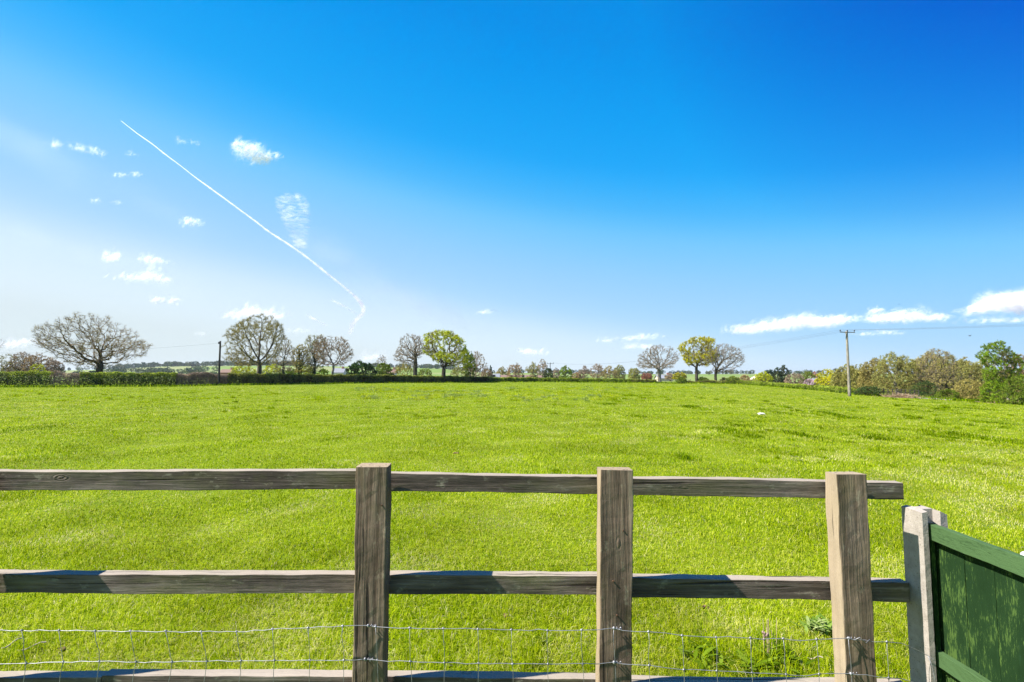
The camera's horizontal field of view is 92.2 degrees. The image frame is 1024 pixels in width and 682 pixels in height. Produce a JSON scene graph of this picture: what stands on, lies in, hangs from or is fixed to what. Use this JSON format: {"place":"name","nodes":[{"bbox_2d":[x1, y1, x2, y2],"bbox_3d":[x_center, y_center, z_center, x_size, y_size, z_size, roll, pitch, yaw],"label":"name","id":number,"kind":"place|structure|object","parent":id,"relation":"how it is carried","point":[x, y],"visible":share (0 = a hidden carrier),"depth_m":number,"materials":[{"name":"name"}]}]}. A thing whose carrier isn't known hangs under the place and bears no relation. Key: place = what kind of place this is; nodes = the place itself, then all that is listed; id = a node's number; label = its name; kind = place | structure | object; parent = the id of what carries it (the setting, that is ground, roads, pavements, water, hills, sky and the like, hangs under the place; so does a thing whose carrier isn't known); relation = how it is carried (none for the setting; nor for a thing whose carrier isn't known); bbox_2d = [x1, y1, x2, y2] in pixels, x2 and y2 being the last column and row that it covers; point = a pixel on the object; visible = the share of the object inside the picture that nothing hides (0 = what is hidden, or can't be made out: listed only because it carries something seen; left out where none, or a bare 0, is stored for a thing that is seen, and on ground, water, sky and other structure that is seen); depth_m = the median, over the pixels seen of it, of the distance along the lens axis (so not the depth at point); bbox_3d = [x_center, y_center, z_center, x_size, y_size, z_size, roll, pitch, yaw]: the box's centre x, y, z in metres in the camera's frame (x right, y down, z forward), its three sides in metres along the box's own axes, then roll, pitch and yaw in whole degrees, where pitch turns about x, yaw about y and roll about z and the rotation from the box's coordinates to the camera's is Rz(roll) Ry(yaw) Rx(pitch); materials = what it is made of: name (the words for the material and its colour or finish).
{"place":"outdoors","nodes":[
{"label":"outdoors","id":0,"kind":"place"},
{"bbox_2d":[0,366,1023,681],"bbox_3d":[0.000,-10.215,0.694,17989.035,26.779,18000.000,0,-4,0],"label":"field","id":1,"kind":"structure","parent":0,"point":[592,540],"depth_m":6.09,"materials":[{"name":"green plant"}]},
{"bbox_2d":[0,354,27,374],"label":"scrub tree","id":2,"kind":"object","parent":1,"relation":"on","point":[2,368],"visible":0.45,"depth_m":127.21,"materials":[{"name":"brown plant"}]},
{"bbox_2d":[3,351,36,373],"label":"scrub tree","id":3,"kind":"object","parent":1,"relation":"on","point":[15,362],"visible":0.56,"depth_m":126.77,"materials":[{"name":"plant"}]},
{"bbox_2d":[0,370,55,385],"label":"hedge","id":4,"kind":"object","parent":1,"relation":"on","point":[22,378],"visible":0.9,"depth_m":71.32,"materials":[{"name":"green plant"}]},
{"bbox_2d":[30,363,45,379],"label":"bush","id":5,"kind":"object","parent":1,"relation":"on","point":[38,365],"visible":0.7,"depth_m":119.83,"materials":[{"name":"green plant"}]},
{"bbox_2d":[20,352,59,379],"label":"scrub tree","id":6,"kind":"object","parent":1,"relation":"on","point":[31,363],"visible":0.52,"depth_m":126.61,"materials":[{"name":"brown plant"}]},
{"bbox_2d":[43,360,65,376],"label":"scrub tree","id":7,"kind":"object","parent":1,"relation":"on","point":[53,363],"visible":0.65,"depth_m":127.65,"materials":[{"name":"plant"}]},
{"bbox_2d":[50,370,81,385],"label":"hedge","id":8,"kind":"object","parent":1,"relation":"on","point":[67,380],"visible":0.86,"depth_m":72.80,"materials":[{"name":"green plant"}]},
{"bbox_2d":[31,310,152,384],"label":"oak tree","id":9,"kind":"object","parent":1,"relation":"on","point":[99,363],"visible":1,"depth_m":80.25,"materials":[{"name":"brown plant"}]},
{"bbox_2d":[78,371,178,385],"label":"hedge","id":10,"kind":"object","parent":1,"relation":"on","point":[139,378],"visible":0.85,"depth_m":76.94,"materials":[{"name":"green plant"}]},
{"bbox_2d":[103,366,217,375],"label":"distant wood","id":11,"kind":"object","parent":1,"relation":"on","point":[148,369],"visible":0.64,"depth_m":740.81,"materials":[{"name":"green plant"}]},
{"bbox_2d":[71,369,293,377],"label":"distant wood","id":12,"kind":"object","parent":1,"relation":"on","point":[182,372],"visible":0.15,"depth_m":462.14,"materials":[{"name":"green plant"}]},
{"bbox_2d":[91,360,305,369],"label":"distant wood","id":13,"kind":"object","parent":1,"relation":"on","point":[175,363],"visible":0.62,"depth_m":1191.74,"materials":[{"name":"green plant"}]},
{"bbox_2d":[176,371,228,384],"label":"hedge","id":14,"kind":"object","parent":1,"relation":"on","point":[196,377],"visible":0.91,"depth_m":82.14,"materials":[{"name":"green plant"}]},
{"bbox_2d":[217,341,220,384],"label":"utility pole","id":15,"kind":"object","parent":1,"relation":"on","point":[219,343],"visible":0.9,"depth_m":83.11,"materials":[{"name":"brown wood"}]},
{"bbox_2d":[220,367,236,375],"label":"house","id":16,"kind":"structure","parent":1,"relation":"on","point":[224,371],"depth_m":187.94,"materials":[{"name":"pink brick"}]},
{"bbox_2d":[230,366,255,373],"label":"bush","id":17,"kind":"object","parent":1,"relation":"on","point":[247,369],"visible":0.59,"depth_m":111.27,"materials":[{"name":"green plant"}]},
{"bbox_2d":[221,313,284,373],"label":"ash tree","id":18,"kind":"object","parent":1,"relation":"on","point":[267,356],"visible":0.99,"depth_m":87.92,"materials":[{"name":"brown plant"}]},
{"bbox_2d":[262,364,281,373],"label":"bush","id":19,"kind":"object","parent":1,"relation":"on","point":[271,368],"visible":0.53,"depth_m":110.81,"materials":[{"name":"green plant"}]},
{"bbox_2d":[270,335,294,373],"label":"hedgerow tree","id":20,"kind":"object","parent":1,"relation":"on","point":[283,362],"visible":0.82,"depth_m":94.68,"materials":[{"name":"brown plant"}]},
{"bbox_2d":[227,372,354,384],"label":"hedge","id":21,"kind":"object","parent":1,"relation":"on","point":[248,378],"visible":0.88,"depth_m":89.61,"materials":[{"name":"green plant"}]},
{"bbox_2d":[291,344,312,373],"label":"ivy clad tree","id":22,"kind":"object","parent":1,"relation":"on","point":[299,358],"visible":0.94,"depth_m":103.54,"materials":[{"name":"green plant"}]},
{"bbox_2d":[303,334,327,373],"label":"ivy clad tree","id":23,"kind":"object","parent":1,"relation":"on","point":[313,366],"visible":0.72,"depth_m":103.70,"materials":[{"name":"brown plant"}]},
{"bbox_2d":[311,335,354,374],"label":"maple tree","id":24,"kind":"object","parent":1,"relation":"on","point":[322,358],"visible":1,"depth_m":99.65,"materials":[{"name":"brown plant"}]},
{"bbox_2d":[331,366,346,374],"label":"house","id":25,"kind":"structure","parent":1,"relation":"on","point":[342,370],"depth_m":183.40,"materials":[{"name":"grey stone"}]},
{"bbox_2d":[345,360,377,374],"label":"bush","id":26,"kind":"object","parent":1,"relation":"on","point":[354,367],"visible":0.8,"depth_m":106.22,"materials":[{"name":"green plant"}]},
{"bbox_2d":[375,363,393,374],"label":"bush","id":27,"kind":"object","parent":1,"relation":"on","point":[386,367],"visible":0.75,"depth_m":109.29,"materials":[{"name":"green plant"}]},
{"bbox_2d":[395,363,412,374],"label":"bush","id":28,"kind":"object","parent":1,"relation":"on","point":[404,368],"visible":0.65,"depth_m":139.62,"materials":[{"name":"green plant"}]},
{"bbox_2d":[393,333,428,375],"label":"oak tree","id":29,"kind":"object","parent":1,"relation":"on","point":[415,355],"visible":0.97,"depth_m":117.25,"materials":[{"name":"brown plant"}]},
{"bbox_2d":[359,362,480,371],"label":"distant wood","id":30,"kind":"object","parent":1,"relation":"on","point":[431,366],"visible":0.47,"depth_m":1144.16,"materials":[{"name":"green plant"}]},
{"bbox_2d":[352,374,490,382],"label":"hedge","id":31,"kind":"object","parent":1,"relation":"on","point":[386,378],"visible":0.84,"depth_m":109.32,"materials":[{"name":"green plant"}]},
{"bbox_2d":[418,368,431,375],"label":"bush","id":32,"kind":"object","parent":1,"relation":"on","point":[422,372],"visible":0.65,"depth_m":139.55,"materials":[{"name":"green plant"}]},
{"bbox_2d":[422,329,473,381],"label":"oak tree","id":33,"kind":"object","parent":1,"relation":"on","point":[436,355],"visible":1,"depth_m":115.27,"materials":[{"name":"green plant"}]},
{"bbox_2d":[450,366,467,375],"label":"bush","id":34,"kind":"object","parent":1,"relation":"on","point":[456,371],"visible":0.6,"depth_m":138.58,"materials":[{"name":"green plant"}]},
{"bbox_2d":[0,463,934,681],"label":"post and rail fence","id":35,"kind":"object","parent":1,"relation":"on","point":[851,588],"visible":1,"depth_m":1.78,"materials":[{"name":"brown wood"}]},
{"bbox_2d":[463,352,476,376],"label":"hedgerow tree","id":36,"kind":"object","parent":1,"relation":"on","point":[467,373],"visible":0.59,"depth_m":121.55,"materials":[{"name":"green plant"}]},
{"bbox_2d":[467,351,487,376],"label":"hedgerow tree","id":37,"kind":"object","parent":1,"relation":"on","point":[477,365],"visible":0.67,"depth_m":131.24,"materials":[{"name":"brown plant"}]},
{"bbox_2d":[495,366,509,374],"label":"bare tree","id":38,"kind":"object","parent":1,"relation":"on","point":[502,372],"visible":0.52,"depth_m":228.38,"materials":[{"name":"plant"}]},
{"bbox_2d":[0,385,1023,677],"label":"grass tussocks","id":39,"kind":"object","parent":1,"relation":"on","point":[886,661],"depth_m":10.89,"materials":[{"name":"green plant"}]},
{"bbox_2d":[507,362,523,376],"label":"bare tree","id":40,"kind":"object","parent":1,"relation":"on","point":[516,367],"visible":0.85,"depth_m":199.38,"materials":[{"name":"plant"}]},
{"bbox_2d":[525,361,540,377],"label":"willow tree","id":41,"kind":"object","parent":1,"relation":"on","point":[533,365],"visible":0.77,"depth_m":198.50,"materials":[{"name":"green plant"}]},
{"bbox_2d":[354,386,728,400],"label":"pale grass tussocks","id":42,"kind":"object","parent":1,"relation":"on","point":[375,396],"depth_m":39.89,"materials":[{"name":"green plant"}]},
{"bbox_2d":[536,359,547,377],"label":"bare tree","id":43,"kind":"object","parent":1,"relation":"on","point":[542,367],"visible":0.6,"depth_m":219.88,"materials":[{"name":"brown plant"}]},
{"bbox_2d":[534,632,553,651],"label":"dock plant","id":44,"kind":"object","parent":1,"relation":"on","point":[548,640],"visible":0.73,"depth_m":2.87,"materials":[{"name":"green plant"}]},
{"bbox_2d":[543,368,553,377],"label":"evergreen tree","id":45,"kind":"object","parent":1,"relation":"on","point":[548,371],"visible":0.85,"depth_m":199.16,"materials":[{"name":"green plant"}]},
{"bbox_2d":[490,377,631,381],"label":"hedge","id":46,"kind":"object","parent":1,"relation":"on","point":[523,379],"visible":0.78,"depth_m":128.60,"materials":[{"name":"green plant"}]},
{"bbox_2d":[559,365,572,377],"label":"lime tree","id":47,"kind":"object","parent":1,"relation":"on","point":[564,369],"visible":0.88,"depth_m":189.31,"materials":[{"name":"green plant"}]},
{"bbox_2d":[579,365,589,378],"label":"bare tree","id":48,"kind":"object","parent":1,"relation":"on","point":[584,372],"visible":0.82,"depth_m":238.13,"materials":[{"name":"brown plant"}]},
{"bbox_2d":[589,363,603,378],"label":"bare tree","id":49,"kind":"object","parent":1,"relation":"on","point":[598,374],"visible":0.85,"depth_m":228.31,"materials":[{"name":"plant"}]},
{"bbox_2d":[601,365,618,378],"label":"bare tree","id":50,"kind":"object","parent":1,"relation":"on","point":[605,375],"visible":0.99,"depth_m":223.51,"materials":[{"name":"beige plant"}]},
{"bbox_2d":[614,365,625,378],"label":"bare tree","id":51,"kind":"object","parent":1,"relation":"on","point":[620,373],"visible":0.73,"depth_m":228.84,"materials":[{"name":"brown plant"}]},
{"bbox_2d":[627,368,640,378],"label":"holly tree","id":52,"kind":"object","parent":1,"relation":"on","point":[631,374],"visible":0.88,"depth_m":168.96,"materials":[{"name":"green plant"}]},
{"bbox_2d":[630,378,656,381],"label":"hedge","id":53,"kind":"object","parent":1,"relation":"on","point":[640,380],"visible":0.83,"depth_m":127.16,"materials":[{"name":"green plant"}]},
{"bbox_2d":[640,373,652,379],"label":"maple bush","id":54,"kind":"object","parent":1,"relation":"on","point":[644,376],"visible":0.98,"depth_m":163.74,"materials":[{"name":"red plant"}]},
{"bbox_2d":[491,369,821,374],"bbox_3d":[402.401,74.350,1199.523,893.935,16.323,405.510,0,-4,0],"label":"distant wood","id":55,"kind":"object","parent":1,"relation":"on","point":[710,372],"visible":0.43,"depth_m":1126.46,"materials":[{"name":"green plant"}]},
{"bbox_2d":[637,343,679,381],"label":"oak tree","id":56,"kind":"object","parent":1,"relation":"on","point":[656,366],"visible":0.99,"depth_m":128.54,"materials":[{"name":"brown plant"}]},
{"bbox_2d":[672,372,686,379],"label":"bush","id":57,"kind":"object","parent":1,"relation":"on","point":[682,374],"visible":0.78,"depth_m":163.92,"materials":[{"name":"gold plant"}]},
{"bbox_2d":[677,335,719,380],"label":"oak tree","id":58,"kind":"object","parent":1,"relation":"on","point":[702,356],"visible":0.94,"depth_m":129.47,"materials":[{"name":"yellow plant"}]},
{"bbox_2d":[677,635,723,672],"bbox_3d":[1.026,1.721,2.708,0.240,0.087,0.252,0,-4,0],"label":"dock plant","id":59,"kind":"object","parent":1,"relation":"on","point":[706,652],"visible":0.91,"depth_m":2.72,"materials":[{"name":"green plant"}]},
{"bbox_2d":[688,379,726,382],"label":"hedge","id":60,"kind":"object","parent":1,"relation":"on","point":[710,381],"visible":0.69,"depth_m":122.00,"materials":[{"name":"green plant"}]},
{"bbox_2d":[705,344,744,380],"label":"oak tree","id":61,"kind":"object","parent":1,"relation":"on","point":[720,370],"visible":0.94,"depth_m":125.71,"materials":[{"name":"brown plant"}]},
{"bbox_2d":[725,376,739,383],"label":"shrub","id":62,"kind":"object","parent":1,"relation":"on","point":[733,378],"visible":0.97,"depth_m":119.08,"materials":[{"name":"green plant"}]},
{"bbox_2d":[723,647,754,673],"bbox_3d":[1.248,1.744,2.689,0.209,0.044,0.168,2,-5,-31],"label":"dock plant","id":63,"kind":"object","parent":1,"relation":"on","point":[726,658],"visible":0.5,"depth_m":2.69,"materials":[{"name":"green plant"}]},
{"bbox_2d":[723,648,778,676],"bbox_3d":[1.275,1.728,2.623,0.251,0.080,0.304,-3,-5,41],"label":"dock plant","id":64,"kind":"object","parent":1,"relation":"on","point":[741,655],"visible":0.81,"depth_m":2.63,"materials":[{"name":"green plant"}]},
{"bbox_2d":[752,371,773,381],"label":"bush","id":65,"kind":"object","parent":1,"relation":"on","point":[759,378],"visible":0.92,"depth_m":119.27,"materials":[{"name":"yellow plant"}]},
{"bbox_2d":[734,617,796,668],"bbox_3d":[1.408,1.659,2.728,0.336,0.238,0.333,0,-4,0],"label":"dry stalk plant","id":66,"kind":"object","parent":1,"relation":"on","point":[766,634],"visible":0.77,"depth_m":2.74,"materials":[{"name":"beige plant"}]},
{"bbox_2d":[771,367,782,382],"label":"pine tree","id":67,"kind":"object","parent":1,"relation":"on","point":[777,373],"visible":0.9,"depth_m":137.48,"materials":[{"name":"green plant"}]},
{"bbox_2d":[777,365,790,382],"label":"pine tree","id":68,"kind":"object","parent":1,"relation":"on","point":[782,368],"visible":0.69,"depth_m":137.36,"materials":[{"name":"green plant"}]},
{"bbox_2d":[727,380,847,392],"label":"hedge","id":69,"kind":"object","parent":1,"relation":"on","point":[827,388],"visible":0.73,"depth_m":96.83,"materials":[{"name":"green plant"}]},
{"bbox_2d":[765,643,814,673],"bbox_3d":[1.518,1.746,2.674,0.251,0.062,0.181,3,-5,-36],"label":"dock plant","id":70,"kind":"object","parent":1,"relation":"on","point":[794,658],"visible":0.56,"depth_m":2.68,"materials":[{"name":"green plant"}]},
{"bbox_2d":[784,372,804,383],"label":"bare tree","id":71,"kind":"object","parent":1,"relation":"on","point":[798,376],"visible":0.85,"depth_m":129.39,"materials":[{"name":"brown plant"}]},
{"bbox_2d":[798,371,814,380],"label":"bush","id":72,"kind":"object","parent":1,"relation":"on","point":[805,374],"visible":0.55,"depth_m":134.14,"materials":[{"name":"green plant"}]},
{"bbox_2d":[790,612,831,637],"bbox_3d":[1.896,1.772,3.075,0.298,0.083,0.229,0,-4,0],"label":"leafy plant","id":73,"kind":"object","parent":1,"relation":"on","point":[822,624],"visible":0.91,"depth_m":3.07,"materials":[{"name":"green plant"}]},
{"bbox_2d":[813,369,838,385],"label":"gorse bush","id":74,"kind":"object","parent":1,"relation":"on","point":[821,379],"visible":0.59,"depth_m":107.75,"materials":[{"name":"yellow plant"}]},
{"bbox_2d":[829,369,853,385],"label":"willow tree","id":75,"kind":"object","parent":1,"relation":"on","point":[830,382],"visible":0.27,"depth_m":97.78,"materials":[{"name":"green plant"}]},
{"bbox_2d":[832,364,858,388],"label":"copse tree","id":76,"kind":"object","parent":1,"relation":"on","point":[837,374],"visible":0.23,"depth_m":96.25,"materials":[{"name":"green plant"}]},
{"bbox_2d":[840,330,854,395],"bbox_3d":[40.847,2.819,59.909,1.882,8.414,0.415,0,-4,0],"label":"utility pole","id":77,"kind":"object","parent":1,"relation":"on","point":[848,368],"visible":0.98,"depth_m":59.86,"materials":[{"name":"brown wood"}]},
{"bbox_2d":[838,387,871,394],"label":"hedge","id":78,"kind":"object","parent":1,"relation":"on","point":[845,389],"visible":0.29,"depth_m":77.23,"materials":[{"name":"green plant"}]},
{"bbox_2d":[840,364,874,388],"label":"copse tree","id":79,"kind":"object","parent":1,"relation":"on","point":[854,372],"visible":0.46,"depth_m":87.23,"materials":[{"name":"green plant"}]},
{"bbox_2d":[853,386,884,395],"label":"bush","id":80,"kind":"object","parent":1,"relation":"on","point":[870,390],"visible":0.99,"depth_m":69.43,"materials":[{"name":"green plant"}]},
{"bbox_2d":[856,357,891,390],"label":"copse tree","id":81,"kind":"object","parent":1,"relation":"on","point":[872,362],"visible":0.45,"depth_m":84.13,"materials":[{"name":"green plant"}]},
{"bbox_2d":[870,351,919,394],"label":"grey willow","id":82,"kind":"object","parent":1,"relation":"on","point":[894,379],"visible":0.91,"depth_m":73.55,"materials":[{"name":"green plant"}]},
{"bbox_2d":[879,389,919,396],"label":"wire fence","id":83,"kind":"object","parent":1,"relation":"on","point":[910,392],"visible":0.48,"depth_m":66.03,"materials":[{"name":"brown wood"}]},
{"bbox_2d":[880,392,922,397],"bbox_3d":[48.999,6.811,62.277,6.086,0.792,3.224,0,-4,0],"label":"brush heap","id":84,"kind":"object","parent":1,"relation":"on","point":[899,395],"visible":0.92,"depth_m":62.06,"materials":[{"name":"beige plant"}]},
{"bbox_2d":[895,358,934,392],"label":"copse tree","id":85,"kind":"object","parent":1,"relation":"on","point":[919,363],"visible":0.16,"depth_m":79.07,"materials":[{"name":"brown plant"}]},
{"bbox_2d":[909,380,937,396],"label":"bush","id":86,"kind":"object","parent":1,"relation":"on","point":[922,390],"visible":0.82,"depth_m":67.75,"materials":[{"name":"green plant"}]},
{"bbox_2d":[901,505,947,681],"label":"concrete post","id":87,"kind":"object","parent":1,"relation":"on","point":[916,520],"visible":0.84,"depth_m":1.75,"materials":[{"name":"grey concrete"}]},
{"bbox_2d":[928,523,1023,681],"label":"fence panel","id":88,"kind":"object","parent":87,"relation":"attached to","point":[977,586],"visible":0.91,"depth_m":1.59,"materials":[{"name":"green wood"}]},
{"bbox_2d":[908,353,947,387],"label":"copse tree","id":89,"kind":"object","parent":1,"relation":"on","point":[929,362],"visible":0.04,"depth_m":89.58,"materials":[{"name":"green plant"}]},
{"bbox_2d":[912,348,963,395],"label":"copse tree","id":90,"kind":"object","parent":1,"relation":"on","point":[939,378],"visible":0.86,"depth_m":71.19,"materials":[{"name":"brown plant"}]},
{"bbox_2d":[934,388,962,398],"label":"bush","id":91,"kind":"object","parent":1,"relation":"on","point":[952,393],"visible":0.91,"depth_m":59.71,"materials":[{"name":"green plant"}]},
{"bbox_2d":[928,354,970,391],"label":"copse tree","id":92,"kind":"object","parent":1,"relation":"on","point":[961,362],"visible":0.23,"depth_m":78.70,"materials":[{"name":"brown plant"}]},
{"bbox_2d":[950,378,981,399],"bbox_3d":[55.208,5.924,59.699,3.321,2.797,3.310,-3,-5,42],"label":"bush","id":93,"kind":"object","parent":1,"relation":"on","point":[971,395],"visible":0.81,"depth_m":59.24,"materials":[{"name":"brown plant"}]},
{"bbox_2d":[954,361,986,394],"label":"copse tree","id":94,"kind":"object","parent":1,"relation":"on","point":[976,367],"visible":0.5,"depth_m":73.25,"materials":[{"name":"green plant"}]},
{"bbox_2d":[975,358,1003,392],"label":"copse tree","id":95,"kind":"object","parent":1,"relation":"on","point":[977,362],"visible":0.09,"depth_m":83.92,"materials":[{"name":"plant"}]},
{"bbox_2d":[977,380,1007,402],"bbox_3d":[51.445,5.486,52.774,2.494,2.694,2.179,0,-4,0],"label":"bush","id":96,"kind":"object","parent":1,"relation":"on","point":[997,385],"visible":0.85,"depth_m":52.68,"materials":[{"name":"green plant"}]},
{"bbox_2d":[975,340,1023,399],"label":"birch tree","id":97,"kind":"object","parent":1,"relation":"on","point":[1001,361],"visible":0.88,"depth_m":55.68,"materials":[{"name":"green plant"}]},
{"bbox_2d":[987,369,1023,393],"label":"bush","id":98,"kind":"object","parent":1,"relation":"on","point":[1010,387],"visible":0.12,"depth_m":59.35,"materials":[{"name":"green plant"}]},
{"bbox_2d":[999,375,1023,404],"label":"bush","id":99,"kind":"object","parent":1,"relation":"on","point":[1008,391],"visible":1,"depth_m":49.63,"materials":[{"name":"green plant"}]},
{"bbox_2d":[1007,354,1023,398],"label":"copse tree","id":100,"kind":"object","parent":1,"relation":"on","point":[1022,372],"visible":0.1,"depth_m":61.61,"materials":[{"name":"green plant"}]},
{"bbox_2d":[0,381,1023,404],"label":"verge grass","id":101,"kind":"structure","parent":0,"point":[358,382],"depth_m":84.46,"materials":[{"name":"green plant"}]},
{"bbox_2d":[0,0,1023,373],"label":"sky","id":102,"kind":"structure","parent":0,"point":[574,184],"materials":[{"name":"blue"}]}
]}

